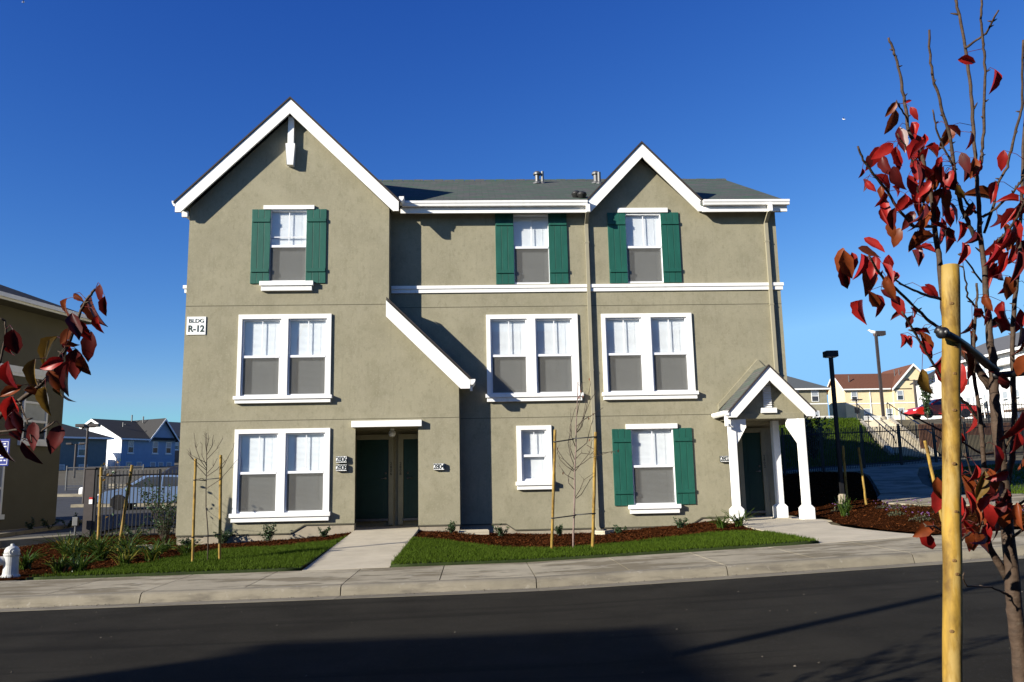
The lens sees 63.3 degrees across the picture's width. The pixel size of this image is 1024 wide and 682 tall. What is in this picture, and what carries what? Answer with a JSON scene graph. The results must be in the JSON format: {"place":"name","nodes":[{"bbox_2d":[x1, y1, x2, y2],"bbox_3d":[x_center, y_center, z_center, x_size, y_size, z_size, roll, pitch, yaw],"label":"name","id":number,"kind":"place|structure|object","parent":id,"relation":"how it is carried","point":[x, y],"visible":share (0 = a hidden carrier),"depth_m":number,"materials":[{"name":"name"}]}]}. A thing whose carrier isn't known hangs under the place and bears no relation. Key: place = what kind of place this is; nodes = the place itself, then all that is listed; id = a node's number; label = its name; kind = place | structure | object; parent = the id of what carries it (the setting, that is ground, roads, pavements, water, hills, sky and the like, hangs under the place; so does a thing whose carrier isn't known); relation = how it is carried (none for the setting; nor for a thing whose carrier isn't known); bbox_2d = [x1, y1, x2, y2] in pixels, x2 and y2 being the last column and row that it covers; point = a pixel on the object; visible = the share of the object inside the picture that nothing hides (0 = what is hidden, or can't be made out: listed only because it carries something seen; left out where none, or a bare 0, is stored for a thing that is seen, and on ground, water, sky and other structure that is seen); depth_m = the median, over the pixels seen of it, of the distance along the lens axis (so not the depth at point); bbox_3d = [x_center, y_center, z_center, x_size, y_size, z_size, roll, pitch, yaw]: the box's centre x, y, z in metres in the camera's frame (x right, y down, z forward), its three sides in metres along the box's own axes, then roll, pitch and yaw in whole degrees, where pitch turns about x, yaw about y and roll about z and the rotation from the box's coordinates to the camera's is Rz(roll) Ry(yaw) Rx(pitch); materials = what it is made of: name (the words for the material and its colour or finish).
{"place":"outdoors","nodes":[
{"label":"outdoors","id":0,"kind":"place"},
{"bbox_2d":[0,484,176,538],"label":"driveway","id":1,"kind":"structure","parent":0,"point":[65,510],"depth_m":32.40,"materials":[{"name":"concrete"}]},
{"bbox_2d":[97,475,177,509],"bbox_3d":[-15.697,6.670,36.729,4.503,1.447,1.800,0,-9,-8],"label":"parked car","id":2,"kind":"object","parent":1,"relation":"on","point":[139,489],"visible":0.31,"depth_m":35.90,"materials":[{"name":"blue metal"}]},
{"bbox_2d":[26,536,346,579],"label":"lawn","id":3,"kind":"structure","parent":0,"point":[301,568],"depth_m":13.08,"materials":[{"name":"green plant"}]},
{"bbox_2d":[188,433,236,558],"bbox_3d":[-5.376,2.749,14.799,0.933,2.472,0.558,-1,-9,-3],"label":"young tree","id":4,"kind":"object","parent":3,"relation":"on","point":[206,445],"visible":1,"depth_m":14.85,"materials":[{"name":"brown plant"}]},
{"bbox_2d":[203,455,221,559],"bbox_3d":[-5.323,3.039,14.802,0.324,1.991,0.083,1,-10,-14],"label":"tree stake","id":5,"kind":"object","parent":3,"relation":"on","point":[219,534],"visible":0.91,"depth_m":14.83,"materials":[{"name":"yellow wood"}]},
{"bbox_2d":[0,559,1023,681],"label":"road","id":6,"kind":"structure","parent":0,"point":[857,627],"depth_m":7.44,"materials":[{"name":"grey asphalt"}]},
{"bbox_2d":[0,283,107,463],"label":"red leaved tree","id":7,"kind":"object","parent":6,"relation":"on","point":[74,364],"visible":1,"depth_m":2.45,"materials":[{"name":"brown plant"}]},
{"bbox_2d":[0,544,1023,608],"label":"kerb","id":8,"kind":"structure","parent":6,"relation":"on","point":[131,597],"depth_m":11.23,"materials":[{"name":"concrete"}]},
{"bbox_2d":[0,555,1023,611],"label":"gutter pan","id":9,"kind":"object","parent":6,"relation":"on","point":[486,591],"visible":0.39,"depth_m":10.92,"materials":[{"name":"concrete"}]},
{"bbox_2d":[992,370,1023,378],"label":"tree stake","id":10,"kind":"object","parent":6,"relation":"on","point":[1008,374],"visible":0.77,"depth_m":2.97,"materials":[{"name":"rubber"}]},
{"bbox_2d":[0,529,1023,595],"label":"pavement","id":11,"kind":"structure","parent":0,"point":[397,574],"depth_m":12.27,"materials":[{"name":"concrete"}]},
{"bbox_2d":[0,438,10,465],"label":"blue sign","id":12,"kind":"object","parent":11,"relation":"on","point":[3,460],"visible":0.63,"depth_m":12.96,"materials":[{"name":"blue metal"}]},
{"bbox_2d":[0,418,1023,580],"bbox_3d":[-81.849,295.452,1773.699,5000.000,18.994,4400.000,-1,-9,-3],"label":"ground","id":13,"kind":"structure","parent":0,"point":[923,476],"depth_m":46.64,"materials":[{"name":"grey concrete"}]},
{"bbox_2d":[0,534,78,546],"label":"driveway kerb","id":14,"kind":"structure","parent":13,"relation":"on","point":[7,542],"depth_m":21.52,"materials":[{"name":"concrete"}]},
{"bbox_2d":[0,519,81,537],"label":"driveway kerb","id":15,"kind":"structure","parent":13,"relation":"on","point":[59,525],"depth_m":24.34,"materials":[{"name":"concrete"}]},
{"bbox_2d":[0,284,90,531],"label":"neighbour house","id":16,"kind":"structure","parent":13,"relation":"on","point":[28,489],"depth_m":25.34,"materials":[{"name":"beige paint"}]},
{"bbox_2d":[0,466,4,519],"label":"window","id":17,"kind":"structure","parent":16,"relation":"in","point":[2,468],"depth_m":24.07,"materials":[{"name":"white paint"}]},
{"bbox_2d":[17,387,48,445],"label":"window","id":18,"kind":"structure","parent":16,"relation":"in","point":[32,409],"depth_m":25.51,"materials":[{"name":"white paint"}]},
{"bbox_2d":[66,442,85,477],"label":"street lamp","id":19,"kind":"object","parent":13,"relation":"on","point":[75,454],"visible":0.88,"depth_m":72.65,"materials":[{"name":"grey metal"}]},
{"bbox_2d":[59,424,113,469],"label":"teal house","id":20,"kind":"structure","parent":13,"relation":"on","point":[97,448],"depth_m":98.01,"materials":[{"name":"blue paint"}]},
{"bbox_2d":[75,424,100,503],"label":"street lamp","id":21,"kind":"object","parent":13,"relation":"on","point":[87,435],"visible":0.95,"depth_m":43.68,"materials":[{"name":"brown metal"}]},
{"bbox_2d":[0,532,176,580],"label":"mulch bed","id":22,"kind":"object","parent":13,"relation":"on","point":[35,563],"visible":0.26,"depth_m":17.33,"materials":[{"name":"brown wood"}]},
{"bbox_2d":[0,544,20,579],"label":"fire hydrant","id":23,"kind":"object","parent":22,"relation":"on","point":[9,560],"visible":0.95,"depth_m":13.30,"materials":[{"name":"white metal"}]},
{"bbox_2d":[19,545,49,569],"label":"strap leaf plant","id":24,"kind":"object","parent":22,"relation":"on","point":[25,563],"visible":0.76,"depth_m":14.58,"materials":[{"name":"green plant"}]},
{"bbox_2d":[35,531,88,555],"bbox_3d":[-9.213,4.166,17.090,0.904,0.540,1.085,-7,-11,32],"label":"strap leaf plant","id":25,"kind":"object","parent":22,"relation":"on","point":[66,543],"visible":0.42,"depth_m":17.05,"materials":[{"name":"green plant"}]},
{"bbox_2d":[41,551,84,572],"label":"strap leaf plant","id":26,"kind":"object","parent":22,"relation":"on","point":[58,566],"visible":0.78,"depth_m":13.88,"materials":[{"name":"green plant"}]},
{"bbox_2d":[46,536,105,559],"bbox_3d":[-8.455,3.977,15.979,1.026,0.532,1.064,-1,-9,-3],"label":"strap leaf plant","id":27,"kind":"object","parent":22,"relation":"on","point":[75,547],"visible":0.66,"depth_m":16.00,"materials":[{"name":"green plant"}]},
{"bbox_2d":[82,467,99,536],"bbox_3d":[-11.510,4.420,22.657,0.300,1.910,0.310,-1,-9,-3],"label":"gate post","id":28,"kind":"object","parent":22,"relation":"on","point":[88,500],"visible":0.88,"depth_m":22.54,"materials":[{"name":"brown metal"}]},
{"bbox_2d":[97,467,102,539],"bbox_3d":[-8.876,3.687,17.852,0.082,1.913,0.063,-1,-9,-3],"label":"tree stake","id":29,"kind":"object","parent":22,"relation":"on","point":[99,503],"visible":0.77,"depth_m":17.86,"materials":[{"name":"yellow wood"}]},
{"bbox_2d":[72,537,128,560],"bbox_3d":[-7.811,3.970,15.782,0.978,0.450,0.928,8,-13,-44],"label":"strap leaf plant","id":30,"kind":"object","parent":22,"relation":"on","point":[102,557],"visible":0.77,"depth_m":15.71,"materials":[{"name":"green plant"}]},
{"bbox_2d":[70,528,131,553],"bbox_3d":[-8.643,4.185,17.298,1.187,0.564,1.174,-3,-10,13],"label":"strap leaf plant","id":31,"kind":"object","parent":22,"relation":"on","point":[99,541],"visible":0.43,"depth_m":17.29,"materials":[{"name":"green plant"}]},
{"bbox_2d":[101,456,131,545],"bbox_3d":[-8.556,3.563,18.069,0.704,2.111,0.733,-1,-9,-3],"label":"young tree","id":32,"kind":"object","parent":22,"relation":"on","point":[115,472],"visible":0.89,"depth_m":18.05,"materials":[{"name":"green plant"}]},
{"bbox_2d":[100,465,133,550],"bbox_3d":[-8.645,3.689,18.053,0.655,1.967,0.179,5,-11,-34],"label":"tree stake","id":33,"kind":"object","parent":22,"relation":"on","point":[126,499],"visible":0.84,"depth_m":18.17,"materials":[{"name":"yellow wood"}]},
{"bbox_2d":[96,531,148,548],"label":"strap leaf plant","id":34,"kind":"object","parent":22,"relation":"on","point":[123,543],"visible":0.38,"depth_m":17.14,"materials":[{"name":"green plant"}]},
{"bbox_2d":[115,522,151,541],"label":"shrub","id":35,"kind":"object","parent":22,"relation":"on","point":[130,531],"visible":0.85,"depth_m":20.68,"materials":[{"name":"green plant"}]},
{"bbox_2d":[134,479,176,543],"bbox_3d":[-8.361,4.082,19.860,1.250,1.573,1.418,-9,-12,39],"label":"shrub","id":36,"kind":"object","parent":22,"relation":"on","point":[165,526],"visible":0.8,"depth_m":19.73,"materials":[{"name":"green plant"}]},
{"bbox_2d":[65,464,143,490],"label":"chain link fence","id":37,"kind":"object","parent":13,"relation":"on","point":[104,468],"visible":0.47,"depth_m":53.14,"materials":[{"name":"metal"}]},
{"bbox_2d":[80,415,179,467],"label":"blue house","id":38,"kind":"structure","parent":13,"relation":"on","point":[149,443],"depth_m":110.46,"materials":[{"name":"blue paint"}]},
{"bbox_2d":[91,468,177,536],"bbox_3d":[-9.673,4.425,22.666,3.440,1.970,0.090,-1,-9,-3],"label":"picket fence","id":39,"kind":"object","parent":13,"relation":"on","point":[96,493],"visible":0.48,"depth_m":22.64,"materials":[{"name":"black metal"}]},
{"bbox_2d":[169,422,180,462],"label":"house","id":40,"kind":"structure","parent":13,"relation":"on","point":[175,426],"depth_m":146.40,"materials":[{"name":"blue"}]},
{"bbox_2d":[41,532,351,575],"bbox_3d":[-5.559,4.097,16.172,4.150,0.237,6.260,-1,-9,-3],"label":"mulch bed","id":41,"kind":"object","parent":13,"relation":"on","point":[165,555],"visible":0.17,"depth_m":17.99,"materials":[{"name":"brown wood"}]},
{"bbox_2d":[60,548,108,571],"bbox_3d":[-7.092,3.666,13.810,0.604,0.381,0.795,-5,-10,21],"label":"strap leaf plant","id":42,"kind":"object","parent":41,"relation":"on","point":[81,564],"visible":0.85,"depth_m":13.74,"materials":[{"name":"green plant"}]},
{"bbox_2d":[106,547,142,565],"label":"strap leaf plant","id":43,"kind":"object","parent":41,"relation":"on","point":[124,559],"visible":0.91,"depth_m":14.41,"materials":[{"name":"green plant"}]},
{"bbox_2d":[101,537,158,560],"bbox_3d":[-7.205,3.905,15.616,0.941,0.471,0.853,-5,-10,24],"label":"strap leaf plant","id":44,"kind":"object","parent":41,"relation":"on","point":[129,550],"visible":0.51,"depth_m":15.54,"materials":[{"name":"green plant"}]},
{"bbox_2d":[125,538,180,561],"bbox_3d":[-6.632,3.885,15.428,0.959,0.406,0.903,6,-12,-38],"label":"strap leaf plant","id":45,"kind":"object","parent":41,"relation":"on","point":[153,553],"visible":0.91,"depth_m":15.31,"materials":[{"name":"green plant"}]},
{"bbox_2d":[139,535,184,552],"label":"strap leaf plant","id":46,"kind":"object","parent":41,"relation":"on","point":[167,544],"visible":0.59,"depth_m":16.93,"materials":[{"name":"green plant"}]},
{"bbox_2d":[169,541,201,553],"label":"strap leaf plant","id":47,"kind":"object","parent":41,"relation":"on","point":[185,549],"visible":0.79,"depth_m":16.50,"materials":[{"name":"green plant"}]},
{"bbox_2d":[191,459,205,560],"bbox_3d":[-5.559,3.065,14.720,0.240,1.939,0.089,7,-13,-42],"label":"tree stake","id":48,"kind":"object","parent":41,"relation":"on","point":[194,508],"visible":0.95,"depth_m":14.67,"materials":[{"name":"yellow wood"}]},
{"bbox_2d":[213,527,235,543],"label":"shrub","id":49,"kind":"object","parent":41,"relation":"on","point":[225,538],"visible":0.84,"depth_m":18.95,"materials":[{"name":"green plant"}]},
{"bbox_2d":[257,522,276,541],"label":"shrub","id":50,"kind":"object","parent":41,"relation":"on","point":[270,533],"visible":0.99,"depth_m":18.82,"materials":[{"name":"green plant"}]},
{"bbox_2d":[302,529,417,570],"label":"entry walkway","id":51,"kind":"structure","parent":13,"relation":"on","point":[358,549],"depth_m":15.49,"materials":[{"name":"concrete"}]},
{"bbox_2d":[172,97,816,545],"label":"apartment house","id":52,"kind":"structure","parent":13,"relation":"on","point":[364,349],"depth_m":20.54,"materials":[{"name":"beige paint"}]},
{"bbox_2d":[229,428,330,522],"bbox_3d":[-5.417,3.142,19.510,2.320,2.150,0.225,-1,-9,-3],"label":"window","id":53,"kind":"structure","parent":52,"relation":"in","point":[261,470],"depth_m":19.52,"materials":[{"name":"white paint"}]},
{"bbox_2d":[233,314,332,403],"bbox_3d":[-5.474,0.417,19.959,2.320,2.155,0.225,-1,-9,-3],"label":"window","id":54,"kind":"structure","parent":52,"relation":"in","point":[266,350],"depth_m":19.97,"materials":[{"name":"white glass"}]},
{"bbox_2d":[259,205,314,291],"bbox_3d":[-5.504,-2.284,20.405,1.290,2.170,0.225,-1,-9,-3],"label":"window","id":55,"kind":"structure","parent":52,"relation":"in","point":[287,270],"depth_m":20.42,"materials":[{"name":"white paint"}]},
{"bbox_2d":[354,434,393,524],"bbox_3d":[-3.552,3.523,21.103,1.080,2.270,0.116,-1,-9,-3],"label":"door","id":56,"kind":"structure","parent":52,"relation":"in","point":[374,454],"depth_m":21.12,"materials":[{"name":"green paint"}]},
{"bbox_2d":[398,434,417,524],"bbox_3d":[-2.363,3.508,21.161,1.070,2.270,0.116,-1,-9,-3],"label":"door","id":57,"kind":"structure","parent":52,"relation":"in","point":[407,443],"depth_m":21.15,"materials":[{"name":"green paint"}]},
{"bbox_2d":[513,214,549,283],"bbox_3d":[0.494,-2.342,21.205,0.950,1.830,0.112,-1,-9,-3],"label":"window","id":58,"kind":"structure","parent":52,"relation":"in","point":[531,238],"depth_m":21.17,"materials":[{"name":"white glass"}]},
{"bbox_2d":[516,425,552,489],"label":"window","id":59,"kind":"structure","parent":52,"relation":"in","point":[534,450],"depth_m":20.34,"materials":[{"name":"white paint"}]},
{"bbox_2d":[486,314,583,401],"bbox_3d":[0.538,0.412,20.694,2.420,2.190,0.225,-1,-9,-3],"label":"window","id":60,"kind":"structure","parent":52,"relation":"in","point":[531,357],"depth_m":20.70,"materials":[{"name":"white paint"}]},
{"bbox_2d":[617,208,667,282],"bbox_3d":[3.385,-2.451,21.333,1.300,1.970,0.160,-1,-9,-3],"label":"window","id":61,"kind":"structure","parent":52,"relation":"in","point":[643,231],"depth_m":21.37,"materials":[{"name":"white glass"}]},
{"bbox_2d":[601,313,698,399],"bbox_3d":[3.420,0.380,20.832,2.410,2.180,0.225,-1,-9,-3],"label":"window","id":62,"kind":"structure","parent":52,"relation":"in","point":[666,360],"depth_m":20.84,"materials":[{"name":"white paint"}]},
{"bbox_2d":[626,423,681,513],"bbox_3d":[3.462,3.123,20.380,1.300,2.170,0.225,-1,-9,-3],"label":"window","id":63,"kind":"structure","parent":52,"relation":"in","point":[653,465],"depth_m":20.40,"materials":[{"name":"white paint"}]},
{"bbox_2d":[737,428,769,516],"bbox_3d":[6.241,3.393,21.476,0.730,2.270,0.116,-1,-9,-3],"label":"door","id":64,"kind":"structure","parent":52,"relation":"in","point":[751,447],"depth_m":21.47,"materials":[{"name":"green paint"}]},
{"bbox_2d":[414,520,757,548],"bbox_3d":[1.521,3.986,16.725,7.210,0.250,6.670,-1,-9,-3],"label":"mulch bed","id":65,"kind":"object","parent":13,"relation":"on","point":[557,542],"visible":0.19,"depth_m":17.97,"materials":[{"name":"brown wood"}]},
{"bbox_2d":[458,529,488,534],"bbox_3d":[-0.884,4.394,19.068,0.700,0.100,0.360,0,-9,-6],"label":"splash block","id":66,"kind":"object","parent":65,"relation":"on","point":[481,531],"depth_m":18.91,"materials":[{"name":"concrete"}]},
{"bbox_2d":[550,430,575,547],"bbox_3d":[0.905,2.744,14.995,0.497,2.282,0.079,-1,-9,-1],"label":"tree stake","id":67,"kind":"object","parent":65,"relation":"on","point":[553,488],"visible":0.92,"depth_m":14.99,"materials":[{"name":"yellow wood"}]},
{"bbox_2d":[573,432,596,546],"bbox_3d":[1.345,2.749,14.944,0.460,2.207,0.100,-2,-9,8],"label":"tree stake","id":68,"kind":"object","parent":65,"relation":"on","point":[593,513],"visible":0.94,"depth_m":14.92,"materials":[{"name":"yellow wood"}]},
{"bbox_2d":[555,378,619,547],"bbox_3d":[1.385,2.236,15.138,1.198,3.195,0.650,-1,-9,-3],"label":"young tree","id":69,"kind":"object","parent":65,"relation":"on","point":[575,443],"visible":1,"depth_m":15.15,"materials":[{"name":"brown plant"}]},
{"bbox_2d":[706,513,739,528],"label":"strap leaf plant","id":70,"kind":"object","parent":65,"relation":"on","point":[722,524],"visible":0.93,"depth_m":17.75,"materials":[{"name":"green plant"}]},
{"bbox_2d":[719,508,755,526],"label":"strap leaf plant","id":71,"kind":"object","parent":65,"relation":"on","point":[738,522],"visible":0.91,"depth_m":17.95,"materials":[{"name":"green plant"}]},
{"bbox_2d":[722,516,832,522],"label":"porch floor","id":72,"kind":"structure","parent":13,"relation":"on","point":[752,519],"depth_m":19.53,"materials":[{"name":"concrete"}]},
{"bbox_2d":[787,376,830,418],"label":"house","id":73,"kind":"structure","parent":13,"relation":"on","point":[814,395],"depth_m":122.43,"materials":[{"name":"paint"}]},
{"bbox_2d":[794,414,832,460],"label":"shrub","id":74,"kind":"object","parent":13,"relation":"on","point":[810,426],"visible":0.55,"depth_m":40.48,"materials":[{"name":"green plant"}]},
{"bbox_2d":[743,521,931,542],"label":"porch walkway","id":75,"kind":"structure","parent":13,"relation":"on","point":[823,532],"depth_m":15.56,"materials":[{"name":"concrete"}]},
{"bbox_2d":[827,363,920,419],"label":"yellow house","id":76,"kind":"structure","parent":13,"relation":"on","point":[898,393],"depth_m":127.92,"materials":[{"name":"beige"}]},
{"bbox_2d":[873,331,886,419],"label":"street lamp","id":77,"kind":"object","parent":13,"relation":"on","point":[876,335],"visible":0.94,"depth_m":61.71,"materials":[{"name":"grey metal"}]},
{"bbox_2d":[857,402,937,456],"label":"hillside steps","id":78,"kind":"structure","parent":13,"relation":"on","point":[889,422],"depth_m":51.59,"materials":[{"name":"concrete"}]},
{"bbox_2d":[780,422,1023,475],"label":"picket fence","id":79,"kind":"object","parent":13,"relation":"on","point":[862,447],"visible":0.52,"depth_m":35.58,"materials":[{"name":"black metal"}]},
{"bbox_2d":[782,471,1023,533],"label":"mulch bed","id":80,"kind":"object","parent":13,"relation":"on","point":[860,507],"visible":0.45,"depth_m":21.44,"materials":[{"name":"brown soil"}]},
{"bbox_2d":[822,350,845,503],"bbox_3d":[8.877,2.351,22.698,0.340,4.200,0.280,-1,-9,-3],"label":"street lamp","id":81,"kind":"object","parent":80,"relation":"on","point":[830,354],"visible":0.89,"depth_m":22.70,"materials":[{"name":"black metal"}]},
{"bbox_2d":[835,499,855,516],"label":"strap leaf plant","id":82,"kind":"object","parent":80,"relation":"on","point":[845,510],"visible":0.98,"depth_m":18.44,"materials":[{"name":"green plant"}]},
{"bbox_2d":[842,446,848,503],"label":"tree stake","id":83,"kind":"object","parent":80,"relation":"on","point":[844,467],"visible":0.8,"depth_m":21.73,"materials":[{"name":"brown wood"}]},
{"bbox_2d":[857,447,867,504],"bbox_3d":[9.188,3.590,21.746,0.137,1.594,0.064,-1,-9,-3],"label":"tree stake","id":84,"kind":"object","parent":80,"relation":"on","point":[862,475],"visible":0.89,"depth_m":21.73,"materials":[{"name":"yellow wood"}]},
{"bbox_2d":[923,440,941,521],"bbox_3d":[7.724,2.650,15.164,0.242,1.665,0.064,-3,-10,14],"label":"tree stake","id":85,"kind":"object","parent":80,"relation":"on","point":[930,464],"visible":0.53,"depth_m":15.22,"materials":[{"name":"yellow wood"}]},
{"bbox_2d":[910,371,936,418],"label":"white house","id":86,"kind":"structure","parent":13,"relation":"on","point":[933,385],"depth_m":110.78,"materials":[{"name":"white paint"}]},
{"bbox_2d":[918,377,932,418],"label":"shrub","id":87,"kind":"object","parent":13,"relation":"on","point":[926,404],"visible":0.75,"depth_m":58.40,"materials":[{"name":"green plant"}]},
{"bbox_2d":[834,0,1023,681],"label":"red leaved tree","id":88,"kind":"object","parent":13,"relation":"on","point":[990,485],"visible":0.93,"depth_m":2.92,"materials":[{"name":"brown plant"}]},
{"bbox_2d":[904,398,976,418],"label":"parked car","id":89,"kind":"object","parent":13,"relation":"on","point":[935,406],"visible":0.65,"depth_m":58.94,"materials":[{"name":"red paint"}]},
{"bbox_2d":[918,422,1010,450],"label":"retaining wall","id":90,"kind":"structure","parent":13,"relation":"on","point":[941,433],"depth_m":46.94,"materials":[{"name":"grey concrete"}]},
{"bbox_2d":[934,263,999,681],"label":"tree stake","id":91,"kind":"object","parent":13,"relation":"on","point":[948,332],"visible":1,"depth_m":2.57,"materials":[{"name":"yellow wood"}]},
{"bbox_2d":[924,332,1023,418],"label":"terrace house","id":92,"kind":"structure","parent":13,"relation":"on","point":[1002,346],"depth_m":92.30,"materials":[{"name":"white"}]},
{"bbox_2d":[961,401,1023,422],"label":"picket fence","id":93,"kind":"object","parent":13,"relation":"on","point":[986,405],"visible":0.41,"depth_m":48.01,"materials":[{"name":"black paint"}]},
{"bbox_2d":[0,0,1023,427],"label":"sky","id":94,"kind":"structure","parent":0,"point":[110,110],"materials":[{"name":"blue"}]},
{"bbox_2d":[391,529,818,566],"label":"grass","id":95,"kind":"structure","parent":0,"point":[492,552],"depth_m":14.39,"materials":[{"name":"green plant"}]},
{"bbox_2d":[779,417,898,458],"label":"grass bank","id":96,"kind":"structure","parent":0,"point":[829,438],"depth_m":49.41,"materials":[{"name":"green plant"}]},
{"bbox_2d":[781,455,923,468],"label":"grass","id":97,"kind":"structure","parent":0,"point":[809,461],"depth_m":39.09,"materials":[{"name":"green plant"}]},
{"bbox_2d":[782,458,1023,505],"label":"parking lot","id":98,"kind":"structure","parent":0,"point":[901,484],"depth_m":27.58,"materials":[{"name":"grey asphalt"}]},
{"bbox_2d":[928,463,1023,493],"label":"lawn","id":99,"kind":"structure","parent":0,"point":[1013,484],"depth_m":29.61,"materials":[{"name":"green plant"}]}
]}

